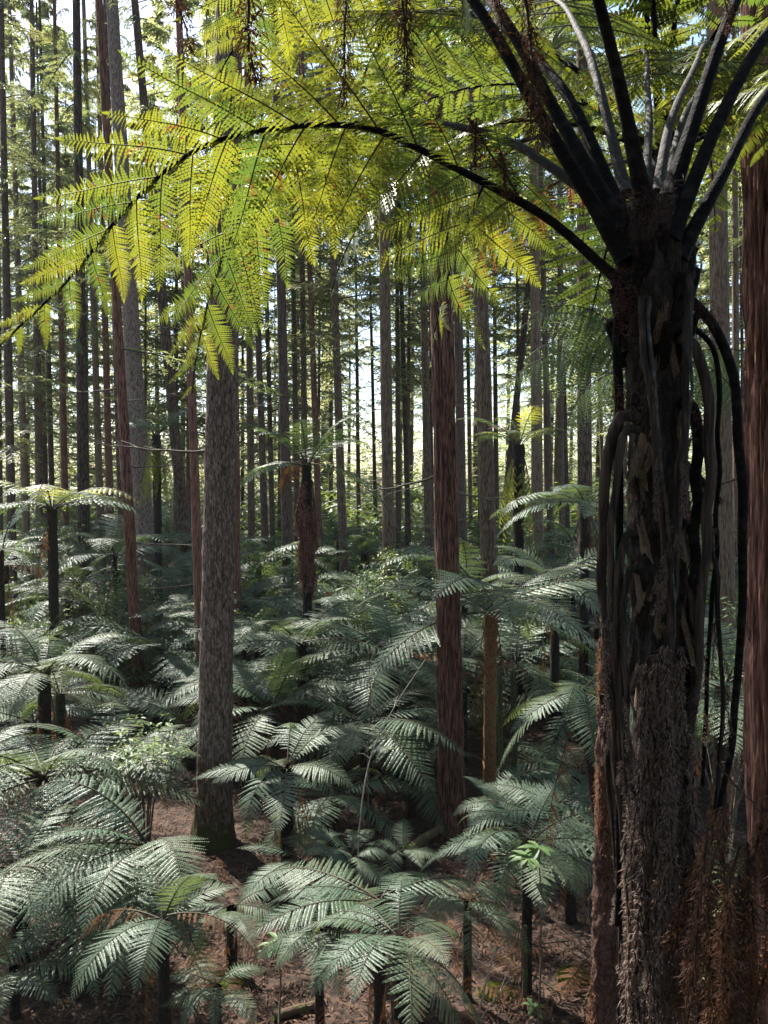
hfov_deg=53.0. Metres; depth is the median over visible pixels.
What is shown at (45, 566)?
tree fern
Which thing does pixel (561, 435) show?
conifer tree
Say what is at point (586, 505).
tree fern
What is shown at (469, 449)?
conifer tree
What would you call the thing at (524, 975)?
sapling
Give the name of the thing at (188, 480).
conifer tree
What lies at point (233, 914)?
tree fern
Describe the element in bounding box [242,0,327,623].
conifer tree
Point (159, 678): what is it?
tree fern
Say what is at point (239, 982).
fern
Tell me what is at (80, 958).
fallen frond
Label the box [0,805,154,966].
tree fern
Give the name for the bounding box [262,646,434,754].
tree fern
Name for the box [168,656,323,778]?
tree fern
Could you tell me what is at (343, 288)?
conifer tree
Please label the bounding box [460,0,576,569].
conifer tree
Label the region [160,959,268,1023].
tree fern
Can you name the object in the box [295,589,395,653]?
tree fern
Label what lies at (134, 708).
tree fern
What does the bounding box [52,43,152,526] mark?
conifer tree
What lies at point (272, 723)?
tree fern
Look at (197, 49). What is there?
conifer tree
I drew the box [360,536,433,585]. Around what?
tree fern
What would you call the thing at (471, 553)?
tree fern
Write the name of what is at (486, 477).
conifer tree
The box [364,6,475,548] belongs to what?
conifer tree
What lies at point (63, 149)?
conifer tree
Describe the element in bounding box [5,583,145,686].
tree fern
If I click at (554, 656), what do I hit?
tree fern
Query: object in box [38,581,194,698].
tree fern
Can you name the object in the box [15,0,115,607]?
conifer tree
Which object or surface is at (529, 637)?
tree fern
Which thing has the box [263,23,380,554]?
conifer tree
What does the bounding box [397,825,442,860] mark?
fallen log
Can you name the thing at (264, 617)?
leafy shrub
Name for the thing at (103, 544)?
tree fern
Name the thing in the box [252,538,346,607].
tree fern
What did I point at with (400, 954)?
tree fern
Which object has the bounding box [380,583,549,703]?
tree fern
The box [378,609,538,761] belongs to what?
tree fern
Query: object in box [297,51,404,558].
conifer tree
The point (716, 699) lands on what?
tree fern
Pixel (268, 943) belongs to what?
seedling
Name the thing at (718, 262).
conifer tree
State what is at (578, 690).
tree fern
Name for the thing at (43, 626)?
tree fern
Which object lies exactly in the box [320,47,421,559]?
conifer tree
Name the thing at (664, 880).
black tree fern
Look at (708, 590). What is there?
tree fern
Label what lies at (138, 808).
leafy shrub
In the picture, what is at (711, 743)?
tree fern
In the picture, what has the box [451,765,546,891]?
tree fern
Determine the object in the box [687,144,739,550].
conifer tree
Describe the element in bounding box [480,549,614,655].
tree fern
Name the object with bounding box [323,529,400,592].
tree fern
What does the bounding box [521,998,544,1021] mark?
seedling
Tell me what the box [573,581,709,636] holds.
tree fern
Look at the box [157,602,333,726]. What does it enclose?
tree fern
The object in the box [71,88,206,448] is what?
conifer tree
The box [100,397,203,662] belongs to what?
tree fern
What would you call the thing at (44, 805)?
tree fern
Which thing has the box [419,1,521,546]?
conifer tree
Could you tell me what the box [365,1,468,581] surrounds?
conifer tree
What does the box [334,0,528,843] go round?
conifer tree
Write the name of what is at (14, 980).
tree fern
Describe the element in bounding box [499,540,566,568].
tree fern
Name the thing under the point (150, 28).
conifer tree
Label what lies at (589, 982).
fallen frond
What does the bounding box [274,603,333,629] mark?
tree fern
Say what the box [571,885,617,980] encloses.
sapling
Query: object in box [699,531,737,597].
tree fern
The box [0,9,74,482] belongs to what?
conifer tree
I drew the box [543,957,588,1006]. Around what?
fallen frond
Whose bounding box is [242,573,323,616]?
tree fern
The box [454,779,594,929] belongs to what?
tree fern
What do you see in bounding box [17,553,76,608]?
tree fern
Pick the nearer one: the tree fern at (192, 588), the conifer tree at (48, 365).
the tree fern at (192, 588)
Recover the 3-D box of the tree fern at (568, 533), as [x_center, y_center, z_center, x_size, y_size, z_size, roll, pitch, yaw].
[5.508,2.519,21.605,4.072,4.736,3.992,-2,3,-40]
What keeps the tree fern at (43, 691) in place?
on the forest floor
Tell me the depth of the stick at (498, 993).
8.04 m
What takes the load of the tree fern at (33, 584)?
on the forest floor
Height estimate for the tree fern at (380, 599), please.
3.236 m
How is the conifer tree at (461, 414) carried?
on the forest floor
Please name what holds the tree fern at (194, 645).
on the forest floor
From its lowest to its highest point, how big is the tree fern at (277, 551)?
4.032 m
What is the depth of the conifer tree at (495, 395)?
51.98 m
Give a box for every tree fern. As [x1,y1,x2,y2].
[0,0,767,1023]
[0,480,153,723]
[0,489,49,717]
[0,519,98,634]
[0,535,62,621]
[0,536,62,592]
[0,580,61,679]
[0,616,121,740]
[0,620,131,815]
[0,663,130,799]
[0,675,112,773]
[0,681,107,787]
[0,719,206,897]
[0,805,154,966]
[0,859,178,1002]
[0,923,98,1023]
[1,774,209,1005]
[3,702,197,857]
[5,552,152,666]
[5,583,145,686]
[5,610,148,680]
[6,574,126,648]
[9,606,98,661]
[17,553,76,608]
[17,554,92,580]
[18,510,96,574]
[20,545,106,594]
[20,575,126,621]
[21,501,116,547]
[37,514,183,661]
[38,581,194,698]
[46,587,158,663]
[51,621,199,725]
[55,665,187,733]
[67,523,117,556]
[69,850,260,1023]
[88,501,191,571]
[90,488,166,552]
[91,543,170,602]
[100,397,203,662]
[109,577,195,683]
[111,582,183,633]
[112,677,267,787]
[117,557,180,585]
[121,638,195,697]
[129,594,252,700]
[139,537,260,618]
[146,520,291,572]
[147,644,327,750]
[150,558,300,692]
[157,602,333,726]
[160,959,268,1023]
[162,512,202,589]
[162,579,280,619]
[163,580,246,593]
[164,583,182,610]
[167,573,274,607]
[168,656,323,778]
[171,647,387,804]
[175,616,322,701]
[182,531,332,615]
[182,880,300,969]
[183,600,414,772]
[186,575,299,658]
[190,710,366,879]
[235,831,357,923]
[236,410,390,710]
[236,595,330,687]
[241,560,299,587]
[241,584,376,682]
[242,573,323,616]
[244,858,508,1023]
[245,566,361,647]
[251,767,422,866]
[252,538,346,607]
[254,0,767,422]
[254,644,478,818]
[254,868,373,1023]
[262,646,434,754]
[274,588,509,780]
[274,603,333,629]
[277,501,381,586]
[278,552,358,597]
[284,673,482,788]
[285,606,482,721]
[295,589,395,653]
[301,875,478,1023]
[303,827,392,916]
[306,614,435,723]
[313,577,418,670]
[314,598,430,683]
[322,535,402,600]
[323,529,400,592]
[328,694,483,765]
[337,576,435,644]
[341,731,488,839]
[344,586,533,718]
[352,545,606,812]
[352,558,432,607]
[356,557,435,606]
[358,602,511,648]
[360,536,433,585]
[363,565,479,653]
[366,818,450,892]
[377,538,530,726]
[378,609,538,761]
[379,565,471,637]
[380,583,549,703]
[397,552,530,621]
[398,879,531,1002]
[405,552,526,593]
[411,532,526,619]
[420,774,594,995]
[427,600,597,740]
[433,513,531,565]
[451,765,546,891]
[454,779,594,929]
[456,405,565,722]
[460,596,577,685]
[467,638,597,703]
[470,546,628,768]
[471,527,575,592]
[472,619,577,682]
[478,739,712,844]
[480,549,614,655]
[489,475,627,746]
[496,647,629,774]
[497,673,632,1023]
[499,302,743,1001]
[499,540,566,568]
[503,518,625,674]
[512,596,577,657]
[524,542,627,656]
[539,645,597,716]
[542,528,614,593]
[544,526,626,569]
[545,572,628,623]
[547,589,737,657]
[548,578,577,633]
[557,504,626,570]
[559,616,743,761]
[559,653,597,715]
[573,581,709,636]
[585,666,743,750]
[587,840,746,990]
[589,617,744,942]
[595,670,742,775]
[628,581,737,676]
[687,551,737,600]
[690,716,744,817]
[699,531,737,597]
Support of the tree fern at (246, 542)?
on the forest floor
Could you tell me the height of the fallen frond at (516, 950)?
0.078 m
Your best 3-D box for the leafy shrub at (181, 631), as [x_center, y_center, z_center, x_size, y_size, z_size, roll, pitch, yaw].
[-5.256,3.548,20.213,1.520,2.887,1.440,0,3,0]
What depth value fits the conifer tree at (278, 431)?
51.74 m
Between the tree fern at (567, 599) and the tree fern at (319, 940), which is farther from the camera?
the tree fern at (567, 599)
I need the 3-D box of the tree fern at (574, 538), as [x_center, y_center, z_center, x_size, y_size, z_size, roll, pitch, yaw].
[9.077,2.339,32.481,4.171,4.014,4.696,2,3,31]
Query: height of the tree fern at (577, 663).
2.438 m
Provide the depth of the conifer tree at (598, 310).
46.36 m
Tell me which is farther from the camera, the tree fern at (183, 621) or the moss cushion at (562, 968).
the tree fern at (183, 621)
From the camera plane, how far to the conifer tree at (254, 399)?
49.53 m
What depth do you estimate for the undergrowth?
46.67 m
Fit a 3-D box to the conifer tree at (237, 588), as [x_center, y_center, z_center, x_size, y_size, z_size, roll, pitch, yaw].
[-3.677,-12.408,19.446,3.142,34.882,3.039,1,3,24]
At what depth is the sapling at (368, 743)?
11.17 m
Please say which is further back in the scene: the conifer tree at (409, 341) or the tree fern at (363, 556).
the conifer tree at (409, 341)
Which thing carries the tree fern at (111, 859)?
on the forest floor
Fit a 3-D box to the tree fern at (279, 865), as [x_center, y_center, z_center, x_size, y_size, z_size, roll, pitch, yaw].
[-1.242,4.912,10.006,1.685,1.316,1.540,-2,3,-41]
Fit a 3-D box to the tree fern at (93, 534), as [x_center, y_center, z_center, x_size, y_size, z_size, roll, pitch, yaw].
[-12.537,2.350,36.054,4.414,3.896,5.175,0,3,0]
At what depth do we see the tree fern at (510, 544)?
29.40 m
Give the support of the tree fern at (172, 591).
on the forest floor
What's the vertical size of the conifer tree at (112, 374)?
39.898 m
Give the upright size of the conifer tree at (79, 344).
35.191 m
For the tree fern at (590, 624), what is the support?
on the forest floor
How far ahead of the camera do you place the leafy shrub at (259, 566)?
24.05 m
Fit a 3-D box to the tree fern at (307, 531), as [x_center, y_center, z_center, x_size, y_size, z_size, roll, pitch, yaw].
[-2.047,1.260,19.252,4.427,7.476,4.073,0,3,0]
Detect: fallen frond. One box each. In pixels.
[19,950,108,968]
[189,944,218,1004]
[316,866,388,879]
[455,931,545,949]
[480,943,555,990]
[494,939,568,965]
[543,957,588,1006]
[579,957,591,1006]
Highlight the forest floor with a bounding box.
[0,488,747,1023]
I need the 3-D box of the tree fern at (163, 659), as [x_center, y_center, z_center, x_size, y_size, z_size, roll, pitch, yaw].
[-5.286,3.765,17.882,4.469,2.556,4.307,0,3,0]
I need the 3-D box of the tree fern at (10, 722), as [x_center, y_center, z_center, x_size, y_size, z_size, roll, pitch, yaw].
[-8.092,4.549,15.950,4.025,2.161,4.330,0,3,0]
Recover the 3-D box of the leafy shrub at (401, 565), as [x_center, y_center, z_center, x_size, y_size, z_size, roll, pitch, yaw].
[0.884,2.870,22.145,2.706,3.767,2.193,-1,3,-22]
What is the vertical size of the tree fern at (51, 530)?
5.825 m
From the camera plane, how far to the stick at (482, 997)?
8.03 m
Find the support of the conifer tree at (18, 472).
on the forest floor
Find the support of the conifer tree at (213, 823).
on the forest floor
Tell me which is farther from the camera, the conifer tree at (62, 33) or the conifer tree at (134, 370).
the conifer tree at (62, 33)
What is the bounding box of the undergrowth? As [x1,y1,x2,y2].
[0,466,742,722]
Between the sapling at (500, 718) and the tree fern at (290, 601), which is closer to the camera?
the sapling at (500, 718)
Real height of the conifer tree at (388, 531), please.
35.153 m
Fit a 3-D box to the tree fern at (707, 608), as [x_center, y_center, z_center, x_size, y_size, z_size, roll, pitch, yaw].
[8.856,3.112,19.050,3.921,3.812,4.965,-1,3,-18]
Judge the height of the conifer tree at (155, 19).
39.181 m
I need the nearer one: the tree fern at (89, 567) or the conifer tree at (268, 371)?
the tree fern at (89, 567)
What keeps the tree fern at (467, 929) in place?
on the forest floor
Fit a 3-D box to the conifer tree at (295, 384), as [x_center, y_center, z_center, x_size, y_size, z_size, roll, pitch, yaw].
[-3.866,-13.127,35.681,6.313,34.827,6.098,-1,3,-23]
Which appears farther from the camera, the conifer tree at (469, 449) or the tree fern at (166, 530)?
the conifer tree at (469, 449)
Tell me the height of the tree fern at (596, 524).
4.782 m
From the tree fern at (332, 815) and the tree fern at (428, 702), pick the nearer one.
the tree fern at (332, 815)
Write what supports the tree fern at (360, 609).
on the forest floor
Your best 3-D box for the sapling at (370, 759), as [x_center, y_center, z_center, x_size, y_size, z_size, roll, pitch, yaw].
[0.085,3.678,10.583,0.930,3.468,0.237,-1,3,-13]
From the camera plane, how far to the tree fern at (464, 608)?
17.13 m
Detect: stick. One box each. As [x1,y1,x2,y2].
[473,946,496,1019]
[480,960,512,1023]
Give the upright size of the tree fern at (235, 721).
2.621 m
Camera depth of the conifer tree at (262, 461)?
31.74 m
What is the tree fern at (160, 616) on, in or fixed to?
on the forest floor
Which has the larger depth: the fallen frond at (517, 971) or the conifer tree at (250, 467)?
the conifer tree at (250, 467)
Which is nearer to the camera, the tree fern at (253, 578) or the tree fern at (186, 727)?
the tree fern at (186, 727)
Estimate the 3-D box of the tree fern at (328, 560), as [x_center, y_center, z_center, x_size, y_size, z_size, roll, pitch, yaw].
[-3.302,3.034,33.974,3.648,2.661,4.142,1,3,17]
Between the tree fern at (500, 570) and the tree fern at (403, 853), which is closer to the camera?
the tree fern at (403, 853)
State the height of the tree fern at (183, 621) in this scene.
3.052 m
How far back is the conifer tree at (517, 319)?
42.83 m
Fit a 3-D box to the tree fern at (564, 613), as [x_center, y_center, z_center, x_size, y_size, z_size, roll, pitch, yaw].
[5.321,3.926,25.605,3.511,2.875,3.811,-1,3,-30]
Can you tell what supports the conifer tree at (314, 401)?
on the forest floor
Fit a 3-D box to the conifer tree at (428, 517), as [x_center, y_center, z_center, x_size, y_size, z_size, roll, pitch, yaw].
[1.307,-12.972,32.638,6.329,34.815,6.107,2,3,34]
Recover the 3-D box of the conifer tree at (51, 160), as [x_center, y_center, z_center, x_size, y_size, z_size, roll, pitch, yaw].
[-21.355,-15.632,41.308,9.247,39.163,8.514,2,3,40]
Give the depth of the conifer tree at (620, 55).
49.70 m
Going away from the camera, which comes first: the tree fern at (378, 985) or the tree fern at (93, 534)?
the tree fern at (378, 985)
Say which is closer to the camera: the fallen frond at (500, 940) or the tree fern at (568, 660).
the fallen frond at (500, 940)
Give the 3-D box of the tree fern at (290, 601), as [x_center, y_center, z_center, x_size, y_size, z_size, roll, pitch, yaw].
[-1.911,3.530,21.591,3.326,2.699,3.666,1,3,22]
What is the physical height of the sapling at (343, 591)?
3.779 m
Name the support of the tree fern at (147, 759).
on the forest floor
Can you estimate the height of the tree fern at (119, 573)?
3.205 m
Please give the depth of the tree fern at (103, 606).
22.41 m
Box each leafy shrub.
[21,559,162,710]
[30,515,157,671]
[105,713,191,873]
[157,595,195,694]
[196,592,284,729]
[240,533,312,655]
[312,562,401,666]
[371,548,435,649]
[476,535,562,608]
[694,597,744,875]
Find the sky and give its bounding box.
[0,0,744,487]
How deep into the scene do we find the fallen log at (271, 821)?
11.55 m
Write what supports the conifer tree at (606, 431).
on the forest floor
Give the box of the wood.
[1,185,740,555]
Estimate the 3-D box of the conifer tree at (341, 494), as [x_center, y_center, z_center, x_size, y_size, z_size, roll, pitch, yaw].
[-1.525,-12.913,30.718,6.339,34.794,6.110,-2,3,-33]
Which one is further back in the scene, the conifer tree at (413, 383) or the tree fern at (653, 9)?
the conifer tree at (413, 383)
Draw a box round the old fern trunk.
[586,615,629,1023]
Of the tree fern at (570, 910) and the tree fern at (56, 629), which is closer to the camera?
the tree fern at (570, 910)
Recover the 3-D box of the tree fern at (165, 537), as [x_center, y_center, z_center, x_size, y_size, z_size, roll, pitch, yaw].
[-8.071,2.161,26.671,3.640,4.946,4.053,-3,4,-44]
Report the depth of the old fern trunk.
5.27 m
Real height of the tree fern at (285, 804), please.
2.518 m
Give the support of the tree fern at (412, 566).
on the forest floor
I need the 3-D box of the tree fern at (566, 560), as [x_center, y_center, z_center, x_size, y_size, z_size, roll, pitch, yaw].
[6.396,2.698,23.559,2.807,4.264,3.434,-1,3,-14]
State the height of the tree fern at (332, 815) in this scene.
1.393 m
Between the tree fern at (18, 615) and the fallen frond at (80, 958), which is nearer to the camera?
the fallen frond at (80, 958)
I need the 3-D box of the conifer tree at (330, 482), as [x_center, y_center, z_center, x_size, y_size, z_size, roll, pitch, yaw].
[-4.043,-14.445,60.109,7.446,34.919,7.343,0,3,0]
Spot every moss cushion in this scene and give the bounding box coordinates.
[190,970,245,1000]
[477,981,516,1002]
[554,964,590,985]
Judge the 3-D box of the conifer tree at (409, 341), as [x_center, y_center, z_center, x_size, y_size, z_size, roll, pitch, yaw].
[1.684,-13.266,40.254,8.447,34.589,7.707,-3,4,-45]
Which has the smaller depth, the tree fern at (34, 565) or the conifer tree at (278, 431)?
the tree fern at (34, 565)
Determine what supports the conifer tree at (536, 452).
on the forest floor
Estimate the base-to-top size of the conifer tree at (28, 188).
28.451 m
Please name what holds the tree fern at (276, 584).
on the forest floor
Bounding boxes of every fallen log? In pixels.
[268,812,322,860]
[272,1001,314,1020]
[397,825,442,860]
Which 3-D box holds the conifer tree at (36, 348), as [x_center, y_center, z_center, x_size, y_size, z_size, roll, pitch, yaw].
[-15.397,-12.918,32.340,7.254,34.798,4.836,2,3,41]
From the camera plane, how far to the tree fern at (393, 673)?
14.38 m
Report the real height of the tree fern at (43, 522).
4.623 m
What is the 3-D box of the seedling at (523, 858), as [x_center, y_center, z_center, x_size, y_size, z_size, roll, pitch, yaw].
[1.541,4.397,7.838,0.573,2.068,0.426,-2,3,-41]
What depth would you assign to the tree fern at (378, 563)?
27.65 m
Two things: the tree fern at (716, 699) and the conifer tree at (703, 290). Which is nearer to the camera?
the tree fern at (716, 699)
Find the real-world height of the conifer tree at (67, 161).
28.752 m
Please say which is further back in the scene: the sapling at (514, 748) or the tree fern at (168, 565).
the tree fern at (168, 565)
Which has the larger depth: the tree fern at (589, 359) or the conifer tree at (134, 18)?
the conifer tree at (134, 18)
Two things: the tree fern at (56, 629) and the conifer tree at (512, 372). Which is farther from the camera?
the conifer tree at (512, 372)
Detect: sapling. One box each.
[322,573,414,734]
[345,629,387,871]
[357,655,424,899]
[497,671,505,858]
[510,671,518,846]
[522,924,528,1010]
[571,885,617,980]
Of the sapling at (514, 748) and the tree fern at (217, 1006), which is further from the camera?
the sapling at (514, 748)
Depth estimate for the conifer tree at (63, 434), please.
34.51 m
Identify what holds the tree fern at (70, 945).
on the forest floor
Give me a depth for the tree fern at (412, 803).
13.01 m
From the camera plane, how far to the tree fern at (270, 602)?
20.08 m
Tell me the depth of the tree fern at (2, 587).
18.61 m
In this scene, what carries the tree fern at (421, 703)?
on the forest floor
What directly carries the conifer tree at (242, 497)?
on the forest floor
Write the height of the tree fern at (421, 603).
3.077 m
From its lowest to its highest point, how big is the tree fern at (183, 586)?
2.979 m
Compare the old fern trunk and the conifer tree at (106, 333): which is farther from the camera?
the conifer tree at (106, 333)
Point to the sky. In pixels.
(68, 23)
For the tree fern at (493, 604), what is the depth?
13.05 m
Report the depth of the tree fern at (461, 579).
24.69 m
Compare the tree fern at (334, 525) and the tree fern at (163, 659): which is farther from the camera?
the tree fern at (334, 525)
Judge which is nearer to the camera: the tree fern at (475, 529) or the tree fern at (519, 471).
the tree fern at (519, 471)
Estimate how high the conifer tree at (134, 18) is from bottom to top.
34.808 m
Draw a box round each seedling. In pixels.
[257,932,286,1023]
[507,841,555,1023]
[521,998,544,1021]
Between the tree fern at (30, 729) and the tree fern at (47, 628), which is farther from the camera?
the tree fern at (47, 628)
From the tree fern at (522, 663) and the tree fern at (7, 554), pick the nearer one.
the tree fern at (522, 663)
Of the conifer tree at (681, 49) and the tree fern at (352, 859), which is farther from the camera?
the conifer tree at (681, 49)
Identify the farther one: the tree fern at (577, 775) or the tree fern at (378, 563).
the tree fern at (378, 563)
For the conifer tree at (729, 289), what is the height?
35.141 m
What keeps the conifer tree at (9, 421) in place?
on the forest floor
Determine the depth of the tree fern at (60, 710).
13.92 m
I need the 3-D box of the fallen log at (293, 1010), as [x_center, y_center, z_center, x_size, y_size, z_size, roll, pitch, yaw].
[-0.950,5.404,8.351,0.523,0.103,0.106,-1,3,-22]
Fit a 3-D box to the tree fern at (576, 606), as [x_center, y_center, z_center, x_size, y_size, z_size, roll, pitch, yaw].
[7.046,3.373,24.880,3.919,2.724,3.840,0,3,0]
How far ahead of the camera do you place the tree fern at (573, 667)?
18.77 m
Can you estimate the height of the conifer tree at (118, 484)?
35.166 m
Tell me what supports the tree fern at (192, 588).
on the forest floor
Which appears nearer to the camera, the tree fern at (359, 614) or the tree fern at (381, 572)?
the tree fern at (359, 614)
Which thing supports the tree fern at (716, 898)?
on the forest floor
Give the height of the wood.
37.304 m
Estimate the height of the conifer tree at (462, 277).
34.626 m
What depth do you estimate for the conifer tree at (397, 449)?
40.49 m
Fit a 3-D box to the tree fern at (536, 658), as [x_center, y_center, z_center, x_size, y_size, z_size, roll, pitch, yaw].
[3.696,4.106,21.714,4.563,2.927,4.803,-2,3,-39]
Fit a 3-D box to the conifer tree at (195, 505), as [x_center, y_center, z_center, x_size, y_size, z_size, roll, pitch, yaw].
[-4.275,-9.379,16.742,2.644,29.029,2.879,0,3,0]
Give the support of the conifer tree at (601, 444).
on the forest floor
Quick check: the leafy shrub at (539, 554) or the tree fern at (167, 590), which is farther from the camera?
the tree fern at (167, 590)
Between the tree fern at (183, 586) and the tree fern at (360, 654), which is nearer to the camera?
the tree fern at (360, 654)
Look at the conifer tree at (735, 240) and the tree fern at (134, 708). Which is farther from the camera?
the conifer tree at (735, 240)
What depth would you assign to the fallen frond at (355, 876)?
10.93 m
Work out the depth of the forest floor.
10.68 m
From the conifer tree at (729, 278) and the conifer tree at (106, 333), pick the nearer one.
the conifer tree at (106, 333)
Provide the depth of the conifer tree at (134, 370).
25.54 m
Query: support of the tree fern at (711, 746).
on the forest floor
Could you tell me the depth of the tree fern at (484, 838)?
8.48 m
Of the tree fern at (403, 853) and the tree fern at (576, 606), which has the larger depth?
the tree fern at (576, 606)
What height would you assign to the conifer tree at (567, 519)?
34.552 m
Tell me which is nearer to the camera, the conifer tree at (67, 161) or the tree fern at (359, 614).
the tree fern at (359, 614)
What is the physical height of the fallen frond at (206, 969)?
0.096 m
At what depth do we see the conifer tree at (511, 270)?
47.44 m
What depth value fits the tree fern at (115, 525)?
33.41 m
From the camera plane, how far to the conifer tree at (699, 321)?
60.12 m
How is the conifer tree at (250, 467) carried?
on the forest floor
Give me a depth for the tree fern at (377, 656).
17.79 m
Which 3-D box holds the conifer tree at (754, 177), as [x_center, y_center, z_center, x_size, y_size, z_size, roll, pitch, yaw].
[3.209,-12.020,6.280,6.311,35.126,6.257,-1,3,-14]
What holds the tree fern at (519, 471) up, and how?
on the forest floor
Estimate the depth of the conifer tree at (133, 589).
18.84 m
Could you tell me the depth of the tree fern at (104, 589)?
28.08 m
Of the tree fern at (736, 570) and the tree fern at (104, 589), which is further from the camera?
the tree fern at (104, 589)
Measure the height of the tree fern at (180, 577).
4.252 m
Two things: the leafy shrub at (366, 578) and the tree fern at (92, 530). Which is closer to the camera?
the leafy shrub at (366, 578)
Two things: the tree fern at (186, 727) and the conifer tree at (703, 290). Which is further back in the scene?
the conifer tree at (703, 290)
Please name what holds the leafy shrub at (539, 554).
on the forest floor
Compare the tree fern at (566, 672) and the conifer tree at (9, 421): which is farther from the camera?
the conifer tree at (9, 421)
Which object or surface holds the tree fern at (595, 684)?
on the forest floor
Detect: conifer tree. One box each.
[0,0,75,541]
[0,0,89,610]
[0,0,89,625]
[0,0,92,595]
[0,0,112,512]
[0,0,114,540]
[0,0,118,610]
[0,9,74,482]
[1,166,75,505]
[2,321,19,499]
[6,0,97,568]
[10,0,116,552]
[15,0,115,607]
[24,94,165,491]
[31,0,182,640]
[35,0,130,586]
[45,0,284,713]
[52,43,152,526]
[55,0,168,587]
[60,33,185,512]
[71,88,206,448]
[86,0,283,852]
[101,0,203,477]
[101,0,243,620]
[107,0,240,548]
[138,111,254,531]
[139,0,277,459]
[158,0,241,735]
[161,8,300,514]
[168,323,242,668]
[169,2,317,592]
[190,3,326,583]
[198,0,359,575]
[202,228,277,537]
[239,0,363,464]
[239,1,333,560]
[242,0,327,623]
[243,0,375,596]
[243,1,363,587]
[251,0,374,478]
[262,0,428,596]
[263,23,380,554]
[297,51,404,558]
[297,110,377,546]
[303,0,491,633]
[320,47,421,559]
[325,5,474,573]
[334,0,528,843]
[340,4,490,550]
[342,0,546,688]
[350,0,499,579]
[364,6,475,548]
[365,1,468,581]
[393,75,492,373]
[402,0,546,592]
[406,92,518,546]
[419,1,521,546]
[449,0,610,654]
[454,56,549,525]
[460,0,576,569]
[464,2,598,443]
[488,0,608,563]
[489,32,601,372]
[491,22,612,552]
[496,3,610,566]
[498,134,576,550]
[521,0,729,693]
[528,3,625,433]
[554,70,621,467]
[561,0,740,776]
[574,8,650,567]
[591,108,634,442]
[596,3,742,401]
[673,3,742,615]
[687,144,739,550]
[689,0,767,1023]
[690,174,744,426]
[691,146,744,442]
[693,140,742,410]
[694,14,744,428]
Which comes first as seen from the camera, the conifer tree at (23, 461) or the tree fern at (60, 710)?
the tree fern at (60, 710)
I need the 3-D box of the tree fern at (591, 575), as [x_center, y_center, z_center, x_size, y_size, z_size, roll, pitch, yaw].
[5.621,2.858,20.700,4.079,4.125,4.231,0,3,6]
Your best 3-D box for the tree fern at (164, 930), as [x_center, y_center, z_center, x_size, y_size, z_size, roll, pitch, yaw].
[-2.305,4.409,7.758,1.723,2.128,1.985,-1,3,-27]
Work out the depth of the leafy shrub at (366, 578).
20.61 m
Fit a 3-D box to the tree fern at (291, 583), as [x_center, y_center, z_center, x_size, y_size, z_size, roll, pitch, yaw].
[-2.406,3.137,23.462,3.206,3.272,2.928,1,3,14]
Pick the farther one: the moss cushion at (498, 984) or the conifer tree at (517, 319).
the conifer tree at (517, 319)
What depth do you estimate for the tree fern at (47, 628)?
26.01 m
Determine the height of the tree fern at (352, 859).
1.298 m
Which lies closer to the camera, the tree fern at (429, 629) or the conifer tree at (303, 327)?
the tree fern at (429, 629)
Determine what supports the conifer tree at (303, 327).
on the forest floor
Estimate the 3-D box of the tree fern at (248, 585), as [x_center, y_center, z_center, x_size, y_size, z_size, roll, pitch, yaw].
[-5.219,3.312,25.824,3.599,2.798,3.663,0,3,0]
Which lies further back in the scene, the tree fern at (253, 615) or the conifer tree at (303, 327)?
the conifer tree at (303, 327)
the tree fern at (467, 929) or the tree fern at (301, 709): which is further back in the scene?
the tree fern at (301, 709)
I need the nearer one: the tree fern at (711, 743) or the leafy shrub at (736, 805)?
the leafy shrub at (736, 805)
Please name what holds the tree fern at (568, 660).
on the forest floor
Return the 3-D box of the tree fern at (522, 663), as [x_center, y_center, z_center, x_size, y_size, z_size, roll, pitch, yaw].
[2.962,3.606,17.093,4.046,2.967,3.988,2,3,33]
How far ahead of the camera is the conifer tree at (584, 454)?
19.74 m
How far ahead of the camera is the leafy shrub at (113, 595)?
19.32 m
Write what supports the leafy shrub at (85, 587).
on the forest floor
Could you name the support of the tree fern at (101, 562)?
on the forest floor
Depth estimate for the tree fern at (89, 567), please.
22.88 m
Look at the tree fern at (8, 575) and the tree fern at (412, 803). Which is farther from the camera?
the tree fern at (8, 575)
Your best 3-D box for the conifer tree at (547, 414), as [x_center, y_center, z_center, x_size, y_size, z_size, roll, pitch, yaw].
[7.299,-13.110,31.978,5.782,35.056,6.774,0,3,0]
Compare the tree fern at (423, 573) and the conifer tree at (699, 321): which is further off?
the conifer tree at (699, 321)
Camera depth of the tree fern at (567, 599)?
27.22 m
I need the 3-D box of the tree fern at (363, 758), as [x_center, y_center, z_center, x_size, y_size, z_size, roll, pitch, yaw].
[-0.116,4.059,13.107,3.714,2.872,2.999,2,3,30]

